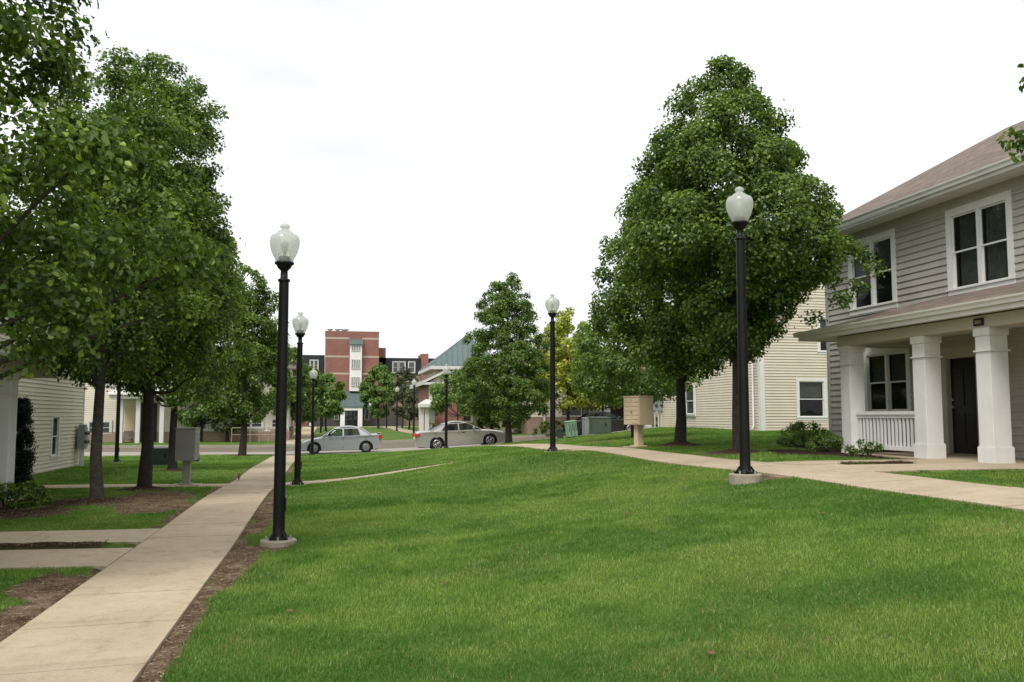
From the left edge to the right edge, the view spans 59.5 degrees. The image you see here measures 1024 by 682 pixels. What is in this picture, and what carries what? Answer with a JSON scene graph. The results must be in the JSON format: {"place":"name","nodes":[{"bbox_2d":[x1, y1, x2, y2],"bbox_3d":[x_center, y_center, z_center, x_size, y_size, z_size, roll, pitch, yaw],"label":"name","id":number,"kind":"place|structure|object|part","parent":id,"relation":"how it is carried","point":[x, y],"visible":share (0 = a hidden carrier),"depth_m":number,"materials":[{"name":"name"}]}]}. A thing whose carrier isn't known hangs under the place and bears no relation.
{"place":"outdoors","nodes":[
{"label":"outdoors","id":0,"kind":"place"},
{"bbox_2d":[84,443,496,455],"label":"street","id":1,"kind":"structure","parent":0,"point":[287,452],"depth_m":48.17,"materials":[{"name":"grey asphalt"}]},
{"bbox_2d":[301,426,381,453],"bbox_3d":[-9.053,5.168,47.033,4.340,1.440,2.028,0,-5,-12],"label":"sedan","id":2,"kind":"object","parent":1,"relation":"on","point":[363,440],"visible":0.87,"depth_m":46.35,"materials":[{"name":"silver metal"}]},
{"bbox_2d":[412,421,504,448],"bbox_3d":[-2.755,4.964,47.740,4.990,1.470,2.136,-3,-4,-12],"label":"sedan","id":3,"kind":"object","parent":1,"relation":"on","point":[430,440],"visible":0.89,"depth_m":46.89,"materials":[{"name":"grey paint"}]},
{"bbox_2d":[568,411,630,435],"bbox_3d":[5.342,4.785,52.271,4.290,1.440,2.028,-3,-4,-12],"label":"sedan","id":4,"kind":"object","parent":1,"relation":"on","point":[617,424],"visible":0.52,"depth_m":51.59,"materials":[{"name":"black paint"}]},
{"bbox_2d":[0,426,1023,681],"bbox_3d":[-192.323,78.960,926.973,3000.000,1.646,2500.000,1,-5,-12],"label":"ground","id":5,"kind":"structure","parent":0,"point":[234,562],"depth_m":7.63,"materials":[{"name":"green plant"}]},
{"bbox_2d":[14,396,38,484],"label":"arborvitae","id":6,"kind":"object","parent":5,"relation":"on","point":[24,458],"visible":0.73,"depth_m":20.09,"materials":[{"name":"green plant"}]},
{"bbox_2d":[0,480,55,508],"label":"shrub","id":7,"kind":"object","parent":5,"relation":"on","point":[31,493],"visible":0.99,"depth_m":15.98,"materials":[{"name":"green plant"}]},
{"bbox_2d":[0,293,85,507],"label":"house","id":8,"kind":"structure","parent":5,"relation":"on","point":[58,412],"depth_m":25.89,"materials":[{"name":"beige"}]},
{"bbox_2d":[47,414,60,459],"bbox_3d":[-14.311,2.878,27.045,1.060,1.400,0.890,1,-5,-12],"label":"window","id":9,"kind":"structure","parent":8,"relation":"in","point":[56,418],"depth_m":27.43,"materials":[{"name":"white paint"}]},
{"bbox_2d":[77,424,89,466],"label":"electric meters","id":10,"kind":"object","parent":8,"relation":"attached to","point":[83,434],"visible":0.91,"depth_m":29.34,"materials":[{"name":"grey metal"}]},
{"bbox_2d":[0,528,160,569],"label":"entry walk","id":11,"kind":"structure","parent":5,"relation":"on","point":[97,558],"depth_m":10.92,"materials":[{"name":"concrete"}]},
{"bbox_2d":[0,37,230,498],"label":"pear tree","id":12,"kind":"object","parent":5,"relation":"on","point":[86,367],"visible":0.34,"depth_m":17.19,"materials":[{"name":"green plant"}]},
{"bbox_2d":[110,388,120,462],"bbox_3d":[-14.457,2.603,32.898,0.460,4.545,0.460,-3,-6,32],"label":"street lamp","id":13,"kind":"object","parent":5,"relation":"on","point":[117,448],"visible":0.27,"depth_m":32.79,"materials":[{"name":"metal"}]},
{"bbox_2d":[0,0,235,385],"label":"pear tree","id":14,"kind":"object","parent":5,"relation":"on","point":[67,292],"visible":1,"depth_m":9.15,"materials":[{"name":"green plant"}]},
{"bbox_2d":[0,455,294,681],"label":"long walk","id":15,"kind":"structure","parent":5,"relation":"on","point":[119,619],"depth_m":7.92,"materials":[{"name":"concrete"}]},
{"bbox_2d":[43,50,251,486],"bbox_3d":[-8.193,-1.605,20.122,4.652,10.149,4.560,1,-5,-12],"label":"pear tree","id":16,"kind":"object","parent":5,"relation":"on","point":[182,107],"visible":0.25,"depth_m":19.80,"materials":[{"name":"green plant"}]},
{"bbox_2d":[153,447,167,465],"bbox_3d":[-12.001,4.040,30.770,0.820,0.790,0.860,1,-5,-12],"label":"transformer","id":17,"kind":"object","parent":5,"relation":"on","point":[160,455],"visible":0.23,"depth_m":30.43,"materials":[{"name":"metal"}]},
{"bbox_2d":[153,449,167,462],"bbox_3d":[-11.929,3.908,30.429,0.580,0.456,0.012,1,-5,-12],"label":"door","id":18,"kind":"structure","parent":17,"relation":"in","point":[158,455],"depth_m":30.42,"materials":[{"name":"metal"}]},
{"bbox_2d":[109,218,261,468],"bbox_3d":[-10.334,-0.168,27.801,4.836,8.621,4.854,1,-5,-12],"label":"pear tree","id":19,"kind":"object","parent":5,"relation":"on","point":[208,390],"visible":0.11,"depth_m":27.61,"materials":[{"name":"green plant"}]},
{"bbox_2d":[170,428,201,485],"bbox_3d":[-7.812,2.874,21.535,0.640,1.570,0.810,1,-5,-12],"label":"mailbox cabinet","id":20,"kind":"object","parent":5,"relation":"on","point":[187,443],"visible":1,"depth_m":21.22,"materials":[{"name":"metal"}]},
{"bbox_2d":[84,358,296,442],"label":"row house","id":21,"kind":"structure","parent":5,"relation":"on","point":[131,411],"depth_m":58.93,"materials":[{"name":"beige brick"}]},
{"bbox_2d":[87,420,111,433],"bbox_3d":[-26.905,5.653,58.428,1.573,1.006,0.125,1,-5,-12],"label":"window","id":22,"kind":"structure","parent":21,"relation":"in","point":[107,424],"depth_m":58.52,"materials":[{"name":"grey"}]},
{"bbox_2d":[123,431,132,441],"bbox_3d":[-24.823,6.272,57.858,0.560,0.950,0.500,1,-5,-12],"label":"porch chair","id":23,"kind":"object","parent":21,"relation":"on","point":[128,435],"visible":0.71,"depth_m":58.06,"materials":[{"name":"grey wood"}]},
{"bbox_2d":[140,403,157,441],"bbox_3d":[-23.973,5.466,58.980,1.119,2.744,0.035,1,-5,-12],"label":"doorway","id":24,"kind":"structure","parent":21,"relation":"in","point":[155,404],"depth_m":59.02,"materials":[{"name":"black"}]},
{"bbox_2d":[191,415,207,430],"bbox_3d":[-20.822,5.461,59.706,1.137,1.079,0.125,1,-5,-12],"label":"window","id":25,"kind":"structure","parent":21,"relation":"in","point":[205,426],"depth_m":59.73,"materials":[{"name":"grey"}]},
{"bbox_2d":[208,420,215,430],"bbox_3d":[-19.670,5.483,59.943,1.198,1.082,0.125,1,-5,-12],"label":"window","id":26,"kind":"structure","parent":21,"relation":"in","point":[210,424],"depth_m":59.81,"materials":[{"name":"grey"}]},
{"bbox_2d":[247,419,263,428],"bbox_3d":[-17.585,5.551,60.370,1.712,0.799,0.125,1,-5,-12],"label":"window","id":27,"kind":"structure","parent":21,"relation":"in","point":[261,424],"depth_m":60.43,"materials":[{"name":"grey"}]},
{"bbox_2d":[270,417,287,428],"bbox_3d":[-15.803,5.585,60.737,1.222,0.803,0.125,1,-5,-12],"label":"window","id":28,"kind":"structure","parent":21,"relation":"in","point":[272,419],"depth_m":60.67,"materials":[{"name":"grey"}]},
{"bbox_2d":[177,380,231,440],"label":"shade tree","id":29,"kind":"object","parent":5,"relation":"on","point":[194,414],"visible":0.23,"depth_m":58.76,"materials":[{"name":"green plant"}]},
{"bbox_2d":[208,399,250,441],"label":"tree","id":30,"kind":"object","parent":5,"relation":"on","point":[221,425],"visible":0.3,"depth_m":58.60,"materials":[{"name":"green plant"}]},
{"bbox_2d":[187,262,296,454],"bbox_3d":[-12.164,0.913,41.126,4.709,8.995,4.915,-4,-6,41],"label":"pear tree","id":31,"kind":"object","parent":5,"relation":"on","point":[240,404],"visible":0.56,"depth_m":40.62,"materials":[{"name":"green plant"}]},
{"bbox_2d":[231,427,274,442],"bbox_3d":[-16.805,6.181,58.504,2.923,1.079,0.058,1,-5,-12],"label":"handrail","id":32,"kind":"object","parent":5,"relation":"on","point":[259,434],"visible":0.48,"depth_m":58.55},
{"bbox_2d":[228,332,309,417],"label":"shade tree","id":33,"kind":"object","parent":5,"relation":"on","point":[305,399],"visible":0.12,"depth_m":61.44,"materials":[{"name":"green plant"}]},
{"bbox_2d":[260,223,299,547],"bbox_3d":[-2.987,0.713,11.617,0.460,4.545,0.460,1,-5,-12],"label":"street lamp","id":34,"kind":"object","parent":5,"relation":"on","point":[284,243],"visible":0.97,"depth_m":11.58,"materials":[{"name":"metal"}]},
{"bbox_2d":[287,312,308,485],"bbox_3d":[-5.070,1.562,21.310,0.460,4.545,0.460,4,-6,-42],"label":"street lamp","id":35,"kind":"object","parent":5,"relation":"on","point":[300,322],"visible":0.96,"depth_m":21.29,"materials":[{"name":"metal"}]},
{"bbox_2d":[289,363,329,423],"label":"shade tree","id":36,"kind":"object","parent":5,"relation":"on","point":[320,383],"visible":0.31,"depth_m":65.62,"materials":[{"name":"green plant"}]},
{"bbox_2d":[43,450,576,488],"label":"footpath","id":37,"kind":"structure","parent":5,"relation":"on","point":[158,485],"depth_m":21.61,"materials":[{"name":"concrete"}]},
{"bbox_2d":[309,368,317,454],"bbox_3d":[-9.434,3.542,42.424,0.460,4.545,0.460,-1,-5,7],"label":"street lamp","id":38,"kind":"object","parent":5,"relation":"on","point":[313,373],"visible":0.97,"depth_m":42.40,"materials":[{"name":"metal"}]},
{"bbox_2d":[318,389,322,433],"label":"street lamp","id":39,"kind":"object","parent":5,"relation":"on","point":[321,418],"visible":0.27,"depth_m":74.28,"materials":[{"name":"metal"}]},
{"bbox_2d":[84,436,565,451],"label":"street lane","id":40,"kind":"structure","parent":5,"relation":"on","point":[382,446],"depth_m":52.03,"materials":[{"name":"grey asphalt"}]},
{"bbox_2d":[310,372,347,430],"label":"maple tree","id":41,"kind":"object","parent":5,"relation":"on","point":[331,404],"visible":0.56,"depth_m":83.24,"materials":[{"name":"green plant"}]},
{"bbox_2d":[286,426,437,443],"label":"walk","id":42,"kind":"structure","parent":5,"relation":"on","point":[305,433],"depth_m":81.25,"materials":[{"name":"concrete"}]},
{"bbox_2d":[87,426,659,455],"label":"kerb","id":43,"kind":"structure","parent":5,"relation":"on","point":[229,446],"depth_m":53.96,"materials":[{"name":"concrete"}]},
{"bbox_2d":[358,362,395,428],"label":"maple tree","id":44,"kind":"object","parent":5,"relation":"on","point":[368,391],"visible":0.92,"depth_m":97.05,"materials":[{"name":"green plant"}]},
{"bbox_2d":[385,392,387,428],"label":"street lamp","id":45,"kind":"object","parent":5,"relation":"on","point":[386,413],"visible":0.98,"depth_m":96.59,"materials":[{"name":"metal"}]},
{"bbox_2d":[395,387,398,430],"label":"street lamp","id":46,"kind":"object","parent":5,"relation":"on","point":[397,389],"visible":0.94,"depth_m":82.69,"materials":[{"name":"metal"}]},
{"bbox_2d":[294,329,501,426],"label":"brick apartment block","id":47,"kind":"structure","parent":5,"relation":"on","point":[351,359],"depth_m":116.13,"materials":[{"name":"brick"}]},
{"bbox_2d":[310,360,318,368],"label":"window","id":48,"kind":"structure","parent":47,"relation":"in","point":[315,363],"depth_m":118.29,"materials":[{"name":"grey"}]},
{"bbox_2d":[345,410,357,425],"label":"entrance doors","id":49,"kind":"structure","parent":47,"relation":"in","point":[351,416],"depth_m":114.48,"materials":[{"name":"grey glass"}]},
{"bbox_2d":[351,377,354,385],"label":"window","id":50,"kind":"structure","parent":47,"relation":"in","point":[352,378],"depth_m":115.44,"materials":[{"name":"grey glass"}]},
{"bbox_2d":[351,359,355,368],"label":"window","id":51,"kind":"structure","parent":47,"relation":"in","point":[352,360],"depth_m":115.62,"materials":[{"name":"grey"}]},
{"bbox_2d":[356,359,359,368],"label":"window","id":52,"kind":"structure","parent":47,"relation":"in","point":[357,360],"depth_m":115.78,"materials":[{"name":"grey"}]},
{"bbox_2d":[356,377,359,385],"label":"window","id":53,"kind":"structure","parent":47,"relation":"in","point":[357,378],"depth_m":115.58,"materials":[{"name":"grey glass"}]},
{"bbox_2d":[364,408,368,419],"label":"window","id":54,"kind":"structure","parent":47,"relation":"in","point":[366,412],"depth_m":114.99,"materials":[{"name":"black glass"}]},
{"bbox_2d":[392,361,398,372],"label":"window","id":55,"kind":"structure","parent":47,"relation":"in","point":[395,364],"depth_m":120.39,"materials":[{"name":"grey"}]},
{"bbox_2d":[398,361,405,372],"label":"window","id":56,"kind":"structure","parent":47,"relation":"in","point":[401,363],"depth_m":120.60,"materials":[{"name":"grey"}]},
{"bbox_2d":[408,361,414,372],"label":"window","id":57,"kind":"structure","parent":47,"relation":"in","point":[411,364],"depth_m":120.83,"materials":[{"name":"grey"}]},
{"bbox_2d":[387,383,418,429],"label":"tree","id":58,"kind":"object","parent":5,"relation":"on","point":[406,401],"visible":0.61,"depth_m":91.06,"materials":[{"name":"green plant"}]},
{"bbox_2d":[392,365,418,427],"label":"tree","id":59,"kind":"object","parent":5,"relation":"on","point":[402,378],"visible":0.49,"depth_m":103.46,"materials":[{"name":"green plant"}]},
{"bbox_2d":[412,379,416,432],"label":"street lamp","id":60,"kind":"object","parent":5,"relation":"on","point":[414,382],"visible":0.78,"depth_m":65.70,"materials":[{"name":"metal"}]},
{"bbox_2d":[441,364,449,448],"bbox_3d":[-3.216,3.402,43.828,0.460,4.545,0.460,-2,-5,24],"label":"street lamp","id":61,"kind":"object","parent":5,"relation":"on","point":[446,370],"visible":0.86,"depth_m":43.81,"materials":[{"name":"metal"}]},
{"bbox_2d":[410,335,496,430],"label":"brick house","id":62,"kind":"structure","parent":5,"relation":"on","point":[452,357],"depth_m":74.40,"materials":[{"name":"beige"}]},
{"bbox_2d":[429,410,434,427],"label":"mailbox cabinet","id":63,"kind":"object","parent":62,"relation":"in","point":[431,417],"visible":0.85,"depth_m":69.57,"materials":[{"name":"metal"}]},
{"bbox_2d":[463,414,472,422],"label":"window","id":64,"kind":"structure","parent":62,"relation":"in","point":[469,419],"depth_m":74.48,"materials":[{"name":"grey glass"}]},
{"bbox_2d":[427,369,488,428],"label":"tree","id":65,"kind":"object","parent":5,"relation":"on","point":[437,402],"visible":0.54,"depth_m":59.07,"materials":[{"name":"green plant"}]},
{"bbox_2d":[473,370,518,429],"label":"shade tree","id":66,"kind":"object","parent":5,"relation":"on","point":[479,423],"visible":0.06,"depth_m":62.95,"materials":[{"name":"green plant"}]},
{"bbox_2d":[0,460,994,681],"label":"soil litter","id":67,"kind":"object","parent":5,"relation":"on","point":[161,675],"visible":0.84,"depth_m":11.21,"materials":[{"name":"brown soil"}]},
{"bbox_2d":[475,423,520,432],"bbox_3d":[-0.694,6.225,63.653,4.606,0.970,1.296,1,-5,-12],"label":"shrub","id":68,"kind":"object","parent":5,"relation":"on","point":[502,425],"visible":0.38,"depth_m":63.33,"materials":[{"name":"green plant"}]},
{"bbox_2d":[455,272,549,443],"bbox_3d":[-0.243,0.868,44.500,5.250,8.718,4.995,1,-5,-12],"label":"pear tree","id":69,"kind":"object","parent":5,"relation":"on","point":[512,390],"visible":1,"depth_m":43.60,"materials":[{"name":"green plant"}]},
{"bbox_2d":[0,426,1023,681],"bbox_3d":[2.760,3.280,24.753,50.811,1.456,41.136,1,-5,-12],"label":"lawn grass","id":70,"kind":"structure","parent":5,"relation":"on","point":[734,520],"depth_m":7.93,"materials":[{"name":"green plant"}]},
{"bbox_2d":[532,421,556,435],"bbox_3d":[2.270,5.687,58.334,1.859,1.016,1.118,-1,-5,13],"label":"shrub","id":71,"kind":"object","parent":5,"relation":"on","point":[541,425],"visible":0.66,"depth_m":58.32,"materials":[{"name":"green plant"}]},
{"bbox_2d":[545,293,559,451],"bbox_3d":[1.056,1.019,23.292,0.460,4.545,0.460,-3,-6,30],"label":"street lamp","id":72,"kind":"object","parent":5,"relation":"on","point":[552,303],"visible":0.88,"depth_m":23.27,"materials":[{"name":"metal"}]},
{"bbox_2d":[544,421,564,432],"bbox_3d":[2.843,5.657,58.263,1.236,1.006,1.363,-3,-6,30],"label":"shrub","id":73,"kind":"object","parent":5,"relation":"on","point":[547,427],"visible":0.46,"depth_m":58.07,"materials":[{"name":"green plant"}]},
{"bbox_2d":[557,429,562,437],"bbox_3d":[2.320,4.562,43.270,0.400,0.649,0.360,1,-5,-12],"label":"utility post","id":74,"kind":"object","parent":5,"relation":"on","point":[559,433],"visible":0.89,"depth_m":43.19,"materials":[{"name":"metal"}]},
{"bbox_2d":[533,305,603,420],"bbox_3d":[3.733,1.933,58.056,5.106,8.535,6.001,1,-5,-12],"label":"locust tree","id":75,"kind":"object","parent":5,"relation":"on","point":[563,355],"visible":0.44,"depth_m":57.14,"materials":[{"name":"green plant"}]},
{"bbox_2d":[564,420,577,437],"bbox_3d":[2.800,4.254,42.281,0.500,0.980,0.440,-6,-3,-20],"label":"vented box","id":76,"kind":"object","parent":5,"relation":"on","point":[571,428],"visible":0.94,"depth_m":42.11,"materials":[{"name":"green plastic"}]},
{"bbox_2d":[502,348,657,433],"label":"row house","id":77,"kind":"structure","parent":5,"relation":"on","point":[529,425],"depth_m":62.27,"materials":[{"name":"beige brick"}]},
{"bbox_2d":[560,395,583,416],"bbox_3d":[4.162,4.572,62.402,1.740,1.590,0.125,1,-5,-12],"label":"window","id":78,"kind":"structure","parent":77,"relation":"in","point":[574,413],"depth_m":62.43,"materials":[{"name":"grey"}]},
{"bbox_2d":[582,406,591,416],"bbox_3d":[5.223,4.588,62.621,0.755,1.595,0.125,1,-5,-12],"label":"window","id":79,"kind":"structure","parent":77,"relation":"in","point":[585,410],"depth_m":62.64,"materials":[{"name":"grey glass"}]},
{"bbox_2d":[611,403,623,418],"bbox_3d":[8.039,5.451,64.452,1.939,2.800,0.130,1,-5,-12],"label":"doorway","id":80,"kind":"structure","parent":77,"relation":"in","point":[620,412],"depth_m":64.33,"materials":[{"name":"black"}]},
{"bbox_2d":[580,417,588,436],"bbox_3d":[3.699,4.215,43.199,0.660,1.050,0.760,1,-5,-12],"label":"transformer","id":81,"kind":"object","parent":5,"relation":"on","point":[585,426],"visible":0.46,"depth_m":42.90,"materials":[{"name":"metal"}]},
{"bbox_2d":[586,419,588,433],"bbox_3d":[3.762,4.099,42.906,0.420,0.690,0.012,1,-5,-12],"label":"door","id":82,"kind":"structure","parent":81,"relation":"in","point":[587,420],"depth_m":42.87,"materials":[{"name":"grey metal"}]},
{"bbox_2d":[560,345,622,416],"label":"locust tree","id":83,"kind":"object","parent":5,"relation":"on","point":[592,406],"visible":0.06,"depth_m":57.17,"materials":[{"name":"green plant"}]},
{"bbox_2d":[587,417,610,434],"bbox_3d":[4.177,4.134,42.804,1.080,1.030,0.910,1,-5,-12],"label":"transformer","id":84,"kind":"object","parent":5,"relation":"on","point":[599,425],"visible":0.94,"depth_m":42.44,"materials":[{"name":"metal"}]},
{"bbox_2d":[593,419,609,432],"bbox_3d":[4.255,4.012,42.438,0.840,0.672,0.012,1,-5,-12],"label":"door","id":85,"kind":"structure","parent":84,"relation":"in","point":[599,426],"depth_m":42.43,"materials":[{"name":"green metal"}]},
{"bbox_2d":[564,274,703,437],"bbox_3d":[4.421,0.281,32.117,4.800,6.710,5.641,1,-5,-12],"label":"shade tree","id":86,"kind":"object","parent":5,"relation":"on","point":[630,378],"visible":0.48,"depth_m":31.18,"materials":[{"name":"green plant"}]},
{"bbox_2d":[623,396,653,447],"bbox_3d":[3.405,2.268,24.115,0.640,1.570,0.810,2,-5,-25],"label":"mailbox cabinet","id":87,"kind":"object","parent":5,"relation":"on","point":[638,412],"visible":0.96,"depth_m":23.89,"materials":[{"name":"metal"}]},
{"bbox_3d":[3.270,1.923,23.865,0.019,0.095,0.340,2,-5,-25],"label":"compartment door","id":88,"kind":"part","parent":87,"relation":"part of","materials":[{"name":"beige paint"}]},
{"bbox_3d":[3.270,1.809,23.875,0.019,0.095,0.340,2,-5,-25],"label":"compartment door","id":89,"kind":"part","parent":87,"relation":"part of","materials":[{"name":"beige paint"}]},
{"bbox_2d":[585,149,749,441],"bbox_3d":[4.367,-1.233,24.216,4.970,8.439,4.569,1,-5,-12],"label":"pear tree","id":90,"kind":"object","parent":5,"relation":"on","point":[657,343],"visible":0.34,"depth_m":23.45,"materials":[{"name":"green plant"}]},
{"bbox_2d":[659,245,828,430],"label":"cream house","id":91,"kind":"structure","parent":5,"relation":"on","point":[787,379],"depth_m":36.57,"materials":[{"name":"beige plastic"}]},
{"bbox_2d":[653,398,662,427],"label":"electric meters","id":92,"kind":"object","parent":91,"relation":"attached to","point":[657,407],"visible":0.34,"depth_m":46.46,"materials":[{"name":"grey metal"}]},
{"bbox_2d":[685,385,695,415],"bbox_3d":[8.506,2.865,42.872,0.125,1.470,1.260,1,-5,-12],"label":"window","id":93,"kind":"structure","parent":91,"relation":"in","point":[690,397],"depth_m":42.77,"materials":[{"name":"white paint"}]},
{"bbox_2d":[796,378,828,419],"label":"window","id":94,"kind":"structure","parent":91,"relation":"in","point":[811,393],"depth_m":36.59,"materials":[{"name":"white paint"}]},
{"bbox_2d":[816,315,826,353],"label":"window","id":95,"kind":"structure","parent":91,"relation":"in","point":[821,347],"depth_m":36.86,"materials":[{"name":"white paint"}]},
{"bbox_2d":[726,187,761,484],"bbox_3d":[3.277,0.038,12.738,0.460,4.545,0.460,-5,-7,43],"label":"street lamp","id":96,"kind":"object","parent":5,"relation":"on","point":[739,205],"visible":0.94,"depth_m":12.69,"materials":[{"name":"metal"}]},
{"bbox_2d":[469,444,1023,511],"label":"walk","id":97,"kind":"structure","parent":5,"relation":"on","point":[993,495],"depth_m":12.20,"materials":[{"name":"concrete"}]},
{"bbox_2d":[614,53,890,449],"bbox_3d":[5.002,-1.966,20.199,6.010,9.278,5.893,1,-5,-12],"label":"pear tree","id":98,"kind":"object","parent":5,"relation":"on","point":[674,205],"visible":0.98,"depth_m":19.26,"materials":[{"name":"green plant"}]},
{"bbox_2d":[775,420,833,446],"bbox_3d":[7.226,2.355,22.157,1.505,0.796,1.201,1,-5,-12],"label":"shrub","id":99,"kind":"object","parent":5,"relation":"on","point":[798,427],"visible":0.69,"depth_m":22.07,"materials":[{"name":"green plant"}]},
{"bbox_2d":[804,432,843,451],"bbox_3d":[7.068,2.283,20.103,1.100,0.514,0.743,1,-5,-12],"label":"shrub","id":100,"kind":"object","parent":5,"relation":"on","point":[819,439],"visible":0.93,"depth_m":20.06,"materials":[{"name":"green plant"}]},
{"bbox_2d":[843,439,884,456],"bbox_3d":[7.206,2.214,18.360,0.853,0.435,0.688,1,-5,-12],"label":"shrub","id":101,"kind":"object","parent":5,"relation":"on","point":[853,450],"visible":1,"depth_m":18.34,"materials":[{"name":"green plant"}]},
{"bbox_2d":[768,459,1023,472],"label":"entry walk","id":102,"kind":"structure","parent":5,"relation":"on","point":[932,465],"depth_m":14.53,"materials":[{"name":"concrete"}]},
{"bbox_2d":[792,120,1023,465],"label":"grey house","id":103,"kind":"structure","parent":5,"relation":"on","point":[923,339],"depth_m":19.01,"materials":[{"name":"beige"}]},
{"bbox_2d":[848,228,897,315],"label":"window","id":104,"kind":"structure","parent":103,"relation":"in","point":[882,295],"depth_m":22.22,"materials":[{"name":"white paint"}]},
{"bbox_2d":[863,348,911,410],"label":"window","id":105,"kind":"structure","parent":103,"relation":"in","point":[887,380],"depth_m":22.06,"materials":[{"name":"glass"}]},
{"bbox_2d":[950,357,978,453],"bbox_3d":[9.566,1.361,18.881,0.100,2.020,0.900,1,-5,-12],"label":"door","id":106,"kind":"structure","parent":103,"relation":"in","point":[963,378],"depth_m":18.94,"materials":[{"name":"wood"}]},
{"bbox_2d":[945,189,1015,295],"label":"window","id":107,"kind":"structure","parent":103,"relation":"in","point":[980,248],"depth_m":18.47,"materials":[{"name":"white paint"}]},
{"bbox_2d":[996,63,1023,162],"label":"pear tree","id":108,"kind":"object","parent":5,"relation":"on","point":[1017,135],"visible":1,"depth_m":10.19,"materials":[{"name":"green plant"}]},
{"bbox_2d":[0,0,1023,404],"label":"sky","id":109,"kind":"structure","parent":0,"point":[419,155],"materials":[{"name":"white"}]}
]}

